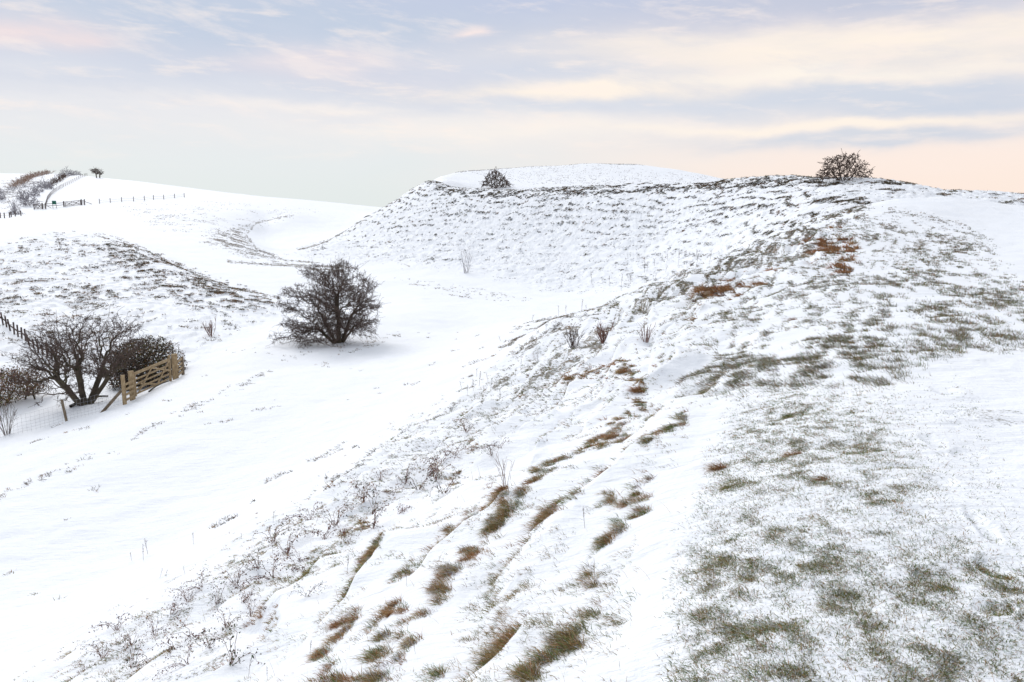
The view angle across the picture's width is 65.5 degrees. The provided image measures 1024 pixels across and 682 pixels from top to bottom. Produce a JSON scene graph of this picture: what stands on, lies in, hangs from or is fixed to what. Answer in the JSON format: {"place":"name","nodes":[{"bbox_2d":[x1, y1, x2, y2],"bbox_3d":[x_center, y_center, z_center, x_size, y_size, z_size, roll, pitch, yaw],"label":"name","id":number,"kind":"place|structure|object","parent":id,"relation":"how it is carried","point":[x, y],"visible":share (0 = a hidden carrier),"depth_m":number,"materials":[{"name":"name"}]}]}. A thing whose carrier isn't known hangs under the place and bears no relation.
{"place":"outdoors","nodes":[
{"label":"outdoors","id":0,"kind":"place"},
{"bbox_2d":[0,163,1023,681],"bbox_3d":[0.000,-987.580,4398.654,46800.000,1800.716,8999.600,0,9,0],"label":"ground","id":1,"kind":"structure","parent":0,"point":[170,483],"depth_m":17.52,"materials":[{"name":"white snow"}]},
{"bbox_2d":[0,187,6,199],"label":"hedge bush","id":2,"kind":"object","parent":1,"relation":"on","point":[2,197],"visible":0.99,"depth_m":205.15,"materials":[{"name":"grey plant"}]},
{"bbox_2d":[0,396,18,435],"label":"shrub","id":3,"kind":"object","parent":1,"relation":"on","point":[3,431],"visible":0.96,"depth_m":33.83,"materials":[{"name":"plant"}]},
{"bbox_2d":[0,211,21,217],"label":"wire fence","id":4,"kind":"object","parent":1,"relation":"on","point":[9,214],"visible":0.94,"depth_m":162.28,"materials":[{"name":"grey wood"}]},
{"bbox_2d":[7,198,18,211],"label":"shrub","id":5,"kind":"object","parent":1,"relation":"on","point":[13,205],"visible":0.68,"depth_m":181.66,"materials":[{"name":"grey plant"}]},
{"bbox_2d":[8,204,24,214],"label":"hedge bush","id":6,"kind":"object","parent":1,"relation":"on","point":[14,209],"visible":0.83,"depth_m":175.74,"materials":[{"name":"grey plant"}]},
{"bbox_2d":[2,180,38,195],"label":"hedge","id":7,"kind":"object","parent":1,"relation":"on","point":[12,189],"visible":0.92,"depth_m":230.85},
{"bbox_2d":[14,189,29,199],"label":"hedge bush","id":8,"kind":"object","parent":1,"relation":"on","point":[17,195],"visible":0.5,"depth_m":206.68,"materials":[{"name":"grey plant"}]},
{"bbox_2d":[0,362,52,406],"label":"bush","id":9,"kind":"object","parent":1,"relation":"on","point":[3,381],"visible":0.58,"depth_m":39.13,"materials":[{"name":"brown plant"}]},
{"bbox_2d":[0,312,53,357],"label":"post fence","id":10,"kind":"object","parent":1,"relation":"on","point":[14,329],"visible":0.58,"depth_m":52.89,"materials":[{"name":"grey wood"}]},
{"bbox_2d":[4,170,55,187],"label":"hedge","id":11,"kind":"object","parent":1,"relation":"on","point":[21,181],"visible":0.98,"depth_m":262.26,"materials":[{"name":"brown plant"}]},
{"bbox_2d":[19,187,41,206],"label":"hedge bush","id":12,"kind":"object","parent":1,"relation":"on","point":[26,201],"visible":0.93,"depth_m":197.70,"materials":[{"name":"grey plant"}]},
{"bbox_2d":[27,183,41,196],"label":"hedge bush","id":13,"kind":"object","parent":1,"relation":"on","point":[34,191],"visible":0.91,"depth_m":216.95,"materials":[{"name":"grey plant"}]},
{"bbox_2d":[33,184,45,191],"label":"hedge bush","id":14,"kind":"object","parent":1,"relation":"on","point":[42,190],"visible":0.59,"depth_m":227.48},
{"bbox_2d":[36,177,50,186],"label":"hedge bush","id":15,"kind":"object","parent":1,"relation":"on","point":[42,183],"visible":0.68,"depth_m":242.60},
{"bbox_2d":[44,182,53,188],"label":"hedge bush","id":16,"kind":"object","parent":1,"relation":"on","point":[48,184],"visible":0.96,"depth_m":238.23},
{"bbox_2d":[42,173,71,187],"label":"hedge","id":17,"kind":"object","parent":1,"relation":"on","point":[59,177],"visible":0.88,"depth_m":263.85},
{"bbox_2d":[0,387,121,437],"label":"wire fence","id":18,"kind":"object","parent":1,"relation":"on","point":[113,399],"visible":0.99,"depth_m":34.10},
{"bbox_2d":[45,173,85,204],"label":"hill fence","id":19,"kind":"object","parent":1,"relation":"on","point":[52,191],"visible":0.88,"depth_m":228.93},
{"bbox_2d":[58,166,79,175],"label":"hedge bush","id":20,"kind":"object","parent":1,"relation":"on","point":[70,172],"visible":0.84,"depth_m":289.79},
{"bbox_2d":[65,200,80,206],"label":"field gate","id":21,"kind":"structure","parent":1,"relation":"on","point":[73,202],"depth_m":198.20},
{"bbox_2d":[0,304,152,407],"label":"hawthorn tree","id":22,"kind":"object","parent":1,"relation":"on","point":[101,371],"visible":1,"depth_m":36.60,"materials":[{"name":"black plant"}]},
{"bbox_2d":[70,660,95,676],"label":"bramble","id":23,"kind":"object","parent":1,"relation":"on","point":[81,668],"visible":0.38,"depth_m":8.71,"materials":[{"name":"grey plant"}]},
{"bbox_2d":[69,395,107,407],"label":"fallen branch","id":24,"kind":"object","parent":1,"relation":"on","point":[71,405],"visible":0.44,"depth_m":37.90,"materials":[{"name":"black wood"}]},
{"bbox_2d":[75,637,117,657],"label":"bramble","id":25,"kind":"object","parent":1,"relation":"on","point":[101,655],"visible":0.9,"depth_m":9.03,"materials":[{"name":"grey plant"}]},
{"bbox_2d":[90,168,103,177],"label":"windswept tree","id":26,"kind":"object","parent":1,"relation":"on","point":[97,171],"visible":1,"depth_m":289.21,"materials":[{"name":"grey plant"}]},
{"bbox_2d":[88,613,135,632],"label":"bramble","id":27,"kind":"object","parent":1,"relation":"on","point":[106,623],"visible":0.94,"depth_m":10.80,"materials":[{"name":"grey plant"}]},
{"bbox_2d":[120,375,134,404],"bbox_3d":[-16.889,2.178,34.991,0.252,1.500,0.773,0,9,0],"label":"rail fence","id":28,"kind":"object","parent":1,"relation":"on","point":[124,393],"visible":0.94,"depth_m":34.68,"materials":[{"name":"brown wood"}]},
{"bbox_2d":[116,639,145,667],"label":"bramble","id":29,"kind":"object","parent":1,"relation":"on","point":[130,664],"visible":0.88,"depth_m":7.84,"materials":[{"name":"grey plant"}]},
{"bbox_2d":[128,370,135,400],"bbox_3d":[-16.940,2.099,35.499,0.230,1.550,0.230,-5,11,-28],"label":"gate post","id":30,"kind":"object","parent":1,"relation":"on","point":[130,375],"visible":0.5,"depth_m":35.36,"materials":[{"name":"brown wood"}]},
{"bbox_2d":[134,355,171,395],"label":"field gate","id":31,"kind":"structure","parent":30,"relation":"attached to","point":[168,364],"depth_m":37.37,"materials":[{"name":"brown wood"}]},
{"bbox_2d":[117,629,146,644],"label":"bramble","id":32,"kind":"object","parent":1,"relation":"on","point":[129,641],"visible":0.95,"depth_m":8.46,"materials":[{"name":"grey plant"}]},
{"bbox_2d":[99,194,184,203],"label":"wire fence","id":33,"kind":"object","parent":1,"relation":"on","point":[141,199],"visible":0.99,"depth_m":206.89,"materials":[{"name":"grey wood"}]},
{"bbox_2d":[126,645,162,672],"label":"bramble","id":34,"kind":"object","parent":1,"relation":"on","point":[144,659],"visible":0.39,"depth_m":7.67,"materials":[{"name":"grey plant"}]},
{"bbox_2d":[106,334,188,390],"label":"bush","id":35,"kind":"object","parent":1,"relation":"on","point":[143,362],"visible":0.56,"depth_m":41.55,"materials":[{"name":"brown plant"}]},
{"bbox_2d":[138,613,168,637],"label":"bramble","id":36,"kind":"object","parent":1,"relation":"on","point":[153,630],"visible":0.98,"depth_m":8.85,"materials":[{"name":"grey plant"}]},
{"bbox_2d":[147,630,182,657],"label":"bramble","id":37,"kind":"object","parent":1,"relation":"on","point":[169,650],"visible":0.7,"depth_m":7.54,"materials":[{"name":"grey plant"}]},
{"bbox_2d":[171,353,178,379],"bbox_3d":[-16.768,1.393,39.639,0.270,1.510,0.270,-5,11,-28],"label":"gate post","id":38,"kind":"object","parent":1,"relation":"on","point":[174,362],"visible":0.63,"depth_m":39.51,"materials":[{"name":"brown wood"}]},
{"bbox_2d":[161,600,189,614],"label":"bramble","id":39,"kind":"object","parent":1,"relation":"on","point":[175,605],"visible":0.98,"depth_m":9.30,"materials":[{"name":"grey plant"}]},
{"bbox_2d":[152,642,199,679],"bbox_3d":[-2.877,2.712,6.808,0.253,0.226,0.451,5,11,30],"label":"bramble","id":40,"kind":"object","parent":1,"relation":"on","point":[189,648],"visible":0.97,"depth_m":6.83,"materials":[{"name":"grey plant"}]},
{"bbox_2d":[178,356,184,374],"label":"rail fence","id":41,"kind":"object","parent":1,"relation":"on","point":[181,359],"visible":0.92,"depth_m":40.82,"materials":[{"name":"brown wood"}]},
{"bbox_2d":[164,584,201,601],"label":"bramble","id":42,"kind":"object","parent":1,"relation":"on","point":[184,593],"visible":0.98,"depth_m":10.40,"materials":[{"name":"grey plant"}]},
{"bbox_2d":[160,615,209,648],"bbox_3d":[-3.038,2.812,7.710,0.664,0.332,0.373,-3,10,-17],"label":"bramble","id":43,"kind":"object","parent":1,"relation":"on","point":[183,632],"visible":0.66,"depth_m":7.70,"materials":[{"name":"grey plant"}]},
{"bbox_2d":[174,569,210,600],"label":"bramble","id":44,"kind":"object","parent":1,"relation":"on","point":[193,581],"visible":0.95,"depth_m":10.73,"materials":[{"name":"grey plant"}]},
{"bbox_2d":[187,628,230,649],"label":"bramble","id":45,"kind":"object","parent":1,"relation":"on","point":[210,640],"visible":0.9,"depth_m":7.18,"materials":[{"name":"grey plant"}]},
{"bbox_2d":[202,317,215,336],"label":"shrub","id":46,"kind":"object","parent":1,"relation":"on","point":[209,330],"visible":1,"depth_m":53.02,"materials":[{"name":"plant"}]},
{"bbox_2d":[206,581,229,604],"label":"bramble","id":47,"kind":"object","parent":1,"relation":"on","point":[217,601],"visible":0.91,"depth_m":9.35,"materials":[{"name":"grey plant"}]},
{"bbox_2d":[208,605,242,631],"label":"bramble","id":48,"kind":"object","parent":1,"relation":"on","point":[224,621],"visible":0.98,"depth_m":7.73,"materials":[{"name":"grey plant"}]},
{"bbox_2d":[199,624,265,665],"bbox_3d":[-2.109,2.335,6.013,0.310,0.263,0.560,-9,13,-44],"label":"bramble","id":49,"kind":"object","parent":1,"relation":"on","point":[231,662],"visible":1,"depth_m":6.04,"materials":[{"name":"grey plant"}]},
{"bbox_2d":[217,560,261,586],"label":"bramble","id":50,"kind":"object","parent":1,"relation":"on","point":[239,575],"visible":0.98,"depth_m":9.80,"materials":[{"name":"grey plant"}]},
{"bbox_2d":[235,591,259,619],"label":"bramble","id":51,"kind":"object","parent":1,"relation":"on","point":[245,602],"visible":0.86,"depth_m":7.95,"materials":[{"name":"grey plant"}]},
{"bbox_2d":[239,590,260,604],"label":"bramble","id":52,"kind":"object","parent":1,"relation":"on","point":[245,598],"visible":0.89,"depth_m":8.33,"materials":[{"name":"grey plant"}]},
{"bbox_2d":[243,548,271,570],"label":"bramble","id":53,"kind":"object","parent":1,"relation":"on","point":[255,560],"visible":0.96,"depth_m":10.04,"materials":[{"name":"grey plant"}]},
{"bbox_2d":[231,552,287,593],"bbox_3d":[-2.830,2.557,8.904,0.400,0.357,0.712,7,11,36],"label":"bramble","id":54,"kind":"object","parent":1,"relation":"on","point":[264,576],"visible":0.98,"depth_m":8.91,"materials":[{"name":"grey plant"}]},
{"bbox_2d":[251,519,293,544],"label":"bramble","id":55,"kind":"object","parent":1,"relation":"on","point":[275,535],"visible":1,"depth_m":12.19,"materials":[{"name":"grey plant"}]},
{"bbox_2d":[269,553,307,575],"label":"bramble","id":56,"kind":"object","parent":1,"relation":"on","point":[295,568],"visible":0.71,"depth_m":9.18,"materials":[{"name":"grey plant"}]},
{"bbox_2d":[268,524,312,555],"bbox_3d":[-2.953,2.696,10.666,0.621,0.375,0.490,-3,10,-20],"label":"bramble","id":57,"kind":"object","parent":1,"relation":"on","point":[287,549],"visible":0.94,"depth_m":10.70,"materials":[{"name":"grey plant"}]},
{"bbox_2d":[281,544,311,565],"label":"bramble","id":58,"kind":"object","parent":1,"relation":"on","point":[295,556],"visible":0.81,"depth_m":9.49,"materials":[{"name":"grey plant"}]},
{"bbox_2d":[279,502,322,522],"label":"bramble","id":59,"kind":"object","parent":1,"relation":"on","point":[293,515],"visible":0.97,"depth_m":13.21,"materials":[{"name":"grey plant"}]},
{"bbox_2d":[291,581,324,596],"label":"bramble","id":60,"kind":"object","parent":1,"relation":"on","point":[309,590],"visible":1,"depth_m":7.08,"materials":[{"name":"grey plant"}]},
{"bbox_2d":[304,520,344,539],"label":"bramble","id":61,"kind":"object","parent":1,"relation":"on","point":[329,527],"visible":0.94,"depth_m":11.12,"materials":[{"name":"grey plant"}]},
{"bbox_2d":[268,256,383,348],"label":"hawthorn tree","id":62,"kind":"object","parent":1,"relation":"on","point":[338,320],"visible":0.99,"depth_m":44.99,"materials":[{"name":"black plant"}]},
{"bbox_2d":[325,613,345,630],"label":"grass tussock","id":63,"kind":"object","parent":1,"relation":"on","point":[334,625],"depth_m":5.69,"materials":[{"name":"brown plant"}]},
{"bbox_2d":[314,500,361,526],"bbox_3d":[-2.511,2.531,11.516,0.649,0.392,0.512,2,9,10],"label":"bramble","id":64,"kind":"object","parent":1,"relation":"on","point":[338,514],"visible":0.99,"depth_m":11.56,"materials":[{"name":"grey plant"}]},
{"bbox_2d":[333,528,359,539],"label":"bramble","id":65,"kind":"object","parent":1,"relation":"on","point":[343,534],"visible":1,"depth_m":9.06,"materials":[{"name":"grey plant"}]},
{"bbox_2d":[343,473,366,487],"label":"bramble","id":66,"kind":"object","parent":1,"relation":"on","point":[356,480],"visible":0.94,"depth_m":13.98,"materials":[{"name":"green plant"}]},
{"bbox_2d":[345,482,379,502],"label":"bramble","id":67,"kind":"object","parent":1,"relation":"on","point":[362,491],"visible":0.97,"depth_m":12.11,"materials":[{"name":"grey plant"}]},
{"bbox_2d":[355,488,387,514],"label":"bramble","id":68,"kind":"object","parent":1,"relation":"on","point":[374,508],"visible":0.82,"depth_m":11.88,"materials":[{"name":"grey plant"}]},
{"bbox_2d":[349,497,394,530],"bbox_3d":[-1.572,2.050,9.302,0.553,0.334,0.437,-5,10,-28],"label":"bramble","id":69,"kind":"object","parent":1,"relation":"on","point":[375,520],"visible":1,"depth_m":9.32,"materials":[{"name":"grey plant"}]},
{"bbox_2d":[369,469,387,479],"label":"bramble","id":70,"kind":"object","parent":1,"relation":"on","point":[380,475],"visible":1,"depth_m":15.16,"materials":[{"name":"grey plant"}]},
{"bbox_2d":[381,610,391,617],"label":"grass tussock","id":71,"kind":"object","parent":1,"relation":"on","point":[386,614],"depth_m":5.24,"materials":[{"name":"brown plant"}]},
{"bbox_2d":[374,483,406,495],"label":"bramble","id":72,"kind":"object","parent":1,"relation":"on","point":[392,489],"visible":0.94,"depth_m":12.38,"materials":[{"name":"grey plant"}]},
{"bbox_2d":[393,503,411,513],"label":"bramble","id":73,"kind":"object","parent":1,"relation":"on","point":[401,509],"visible":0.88,"depth_m":9.67,"materials":[{"name":"grey plant"}]},
{"bbox_2d":[389,460,422,485],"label":"bramble","id":74,"kind":"object","parent":1,"relation":"on","point":[406,474],"visible":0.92,"depth_m":13.10,"materials":[{"name":"grey plant"}]},
{"bbox_2d":[399,469,441,493],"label":"bramble","id":75,"kind":"object","parent":1,"relation":"on","point":[405,476],"visible":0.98,"depth_m":11.89,"materials":[{"name":"grey plant"}]},
{"bbox_2d":[422,458,438,475],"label":"bramble","id":76,"kind":"object","parent":1,"relation":"on","point":[430,468],"visible":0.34,"depth_m":13.63,"materials":[{"name":"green plant"}]},
{"bbox_2d":[420,458,448,479],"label":"bramble","id":77,"kind":"object","parent":1,"relation":"on","point":[437,474],"visible":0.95,"depth_m":12.11,"materials":[{"name":"grey plant"}]},
{"bbox_2d":[424,450,460,463],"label":"bramble","id":78,"kind":"object","parent":1,"relation":"on","point":[441,461],"visible":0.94,"depth_m":13.21,"materials":[{"name":"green plant"}]},
{"bbox_2d":[424,470,467,497],"bbox_3d":[-0.860,1.848,10.258,0.638,0.299,0.353,-6,11,-34],"label":"bramble","id":79,"kind":"object","parent":1,"relation":"on","point":[444,488],"visible":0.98,"depth_m":10.24,"materials":[{"name":"grey plant"}]},
{"bbox_2d":[437,444,468,455],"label":"bramble","id":80,"kind":"object","parent":1,"relation":"on","point":[444,451],"visible":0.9,"depth_m":13.34,"materials":[{"name":"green plant"}]},
{"bbox_2d":[450,416,474,431],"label":"bramble","id":81,"kind":"object","parent":1,"relation":"on","point":[463,423],"visible":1,"depth_m":16.17,"materials":[{"name":"grey plant"}]},
{"bbox_2d":[459,245,471,272],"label":"sapling","id":82,"kind":"object","parent":1,"relation":"on","point":[466,263],"visible":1,"depth_m":106.01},
{"bbox_2d":[455,550,476,563],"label":"grass tussock","id":83,"kind":"object","parent":1,"relation":"on","point":[466,557],"depth_m":5.73,"materials":[{"name":"brown plant"}]},
{"bbox_2d":[481,441,496,455],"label":"bramble","id":84,"kind":"object","parent":1,"relation":"on","point":[491,450],"visible":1,"depth_m":11.89,"materials":[{"name":"grey plant"}]},
{"bbox_2d":[481,167,514,188],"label":"hawthorn shrub","id":85,"kind":"object","parent":1,"relation":"on","point":[496,183],"visible":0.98,"depth_m":169.68,"materials":[{"name":"grey plant"}]},
{"bbox_2d":[489,482,507,495],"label":"grass tussock","id":86,"kind":"object","parent":1,"relation":"on","point":[501,488],"depth_m":7.17,"materials":[{"name":"brown plant"}]},
{"bbox_2d":[489,510,511,519],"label":"grass tussock","id":87,"kind":"object","parent":1,"relation":"on","point":[501,515],"depth_m":6.55,"materials":[{"name":"brown plant"}]},
{"bbox_2d":[494,446,511,489],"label":"shrub","id":88,"kind":"object","parent":1,"relation":"on","point":[499,465],"visible":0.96,"depth_m":7.16,"materials":[{"name":"grey plant"}]},
{"bbox_2d":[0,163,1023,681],"bbox_3d":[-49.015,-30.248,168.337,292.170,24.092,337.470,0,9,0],"label":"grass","id":89,"kind":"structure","parent":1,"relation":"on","point":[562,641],"depth_m":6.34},
{"bbox_2d":[562,372,575,380],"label":"grass tussock","id":90,"kind":"object","parent":1,"relation":"on","point":[569,377],"depth_m":19.07,"materials":[{"name":"brown plant"}]},
{"bbox_2d":[564,326,584,348],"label":"shrub","id":91,"kind":"object","parent":1,"relation":"on","point":[573,343],"visible":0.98,"depth_m":23.26,"materials":[{"name":"plant"}]},
{"bbox_2d":[594,322,613,343],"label":"shrub","id":92,"kind":"object","parent":1,"relation":"on","point":[603,336],"visible":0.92,"depth_m":22.12,"materials":[{"name":"plant"}]},
{"bbox_2d":[599,431,623,439],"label":"grass tussock","id":93,"kind":"object","parent":1,"relation":"on","point":[607,437],"depth_m":8.57,"materials":[{"name":"brown plant"}]},
{"bbox_2d":[613,367,631,373],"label":"grass tussock","id":94,"kind":"object","parent":1,"relation":"on","point":[624,370],"depth_m":15.05,"materials":[{"name":"brown plant"}]},
{"bbox_2d":[623,382,645,392],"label":"grass tussock","id":95,"kind":"object","parent":1,"relation":"on","point":[635,389],"depth_m":11.50,"materials":[{"name":"brown plant"}]},
{"bbox_2d":[626,487,642,498],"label":"grass tussock","id":96,"kind":"object","parent":1,"relation":"on","point":[631,494],"depth_m":5.78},
{"bbox_2d":[637,323,655,342],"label":"shrub","id":97,"kind":"object","parent":1,"relation":"on","point":[647,337],"visible":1,"depth_m":19.07,"materials":[{"name":"plant"}]},
{"bbox_2d":[701,461,728,472],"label":"grass tussock","id":98,"kind":"object","parent":1,"relation":"on","point":[711,468],"depth_m":5.92,"materials":[{"name":"brown plant"}]},
{"bbox_2d":[719,480,736,489],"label":"grass tussock","id":99,"kind":"object","parent":1,"relation":"on","point":[722,486],"depth_m":5.27,"materials":[{"name":"brown plant"}]},
{"bbox_2d":[779,412,798,419],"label":"grass tussock","id":100,"kind":"object","parent":1,"relation":"on","point":[787,415],"depth_m":7.30,"materials":[{"name":"brown plant"}]},
{"bbox_2d":[779,447,803,456],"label":"grass tussock","id":101,"kind":"object","parent":1,"relation":"on","point":[792,453],"depth_m":5.86,"materials":[{"name":"brown plant"}]},
{"bbox_2d":[811,473,829,481],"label":"grass tussock","id":102,"kind":"object","parent":1,"relation":"on","point":[824,477],"depth_m":5.05,"materials":[{"name":"brown plant"}]},
{"bbox_2d":[815,149,873,181],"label":"hawthorn shrub","id":103,"kind":"object","parent":1,"relation":"on","point":[848,166],"visible":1,"depth_m":85.07,"materials":[{"name":"brown plant"}]},
{"bbox_2d":[0,0,1023,206],"label":"sky","id":104,"kind":"structure","parent":0,"point":[354,102],"materials":[{"name":"blue"}]}
]}

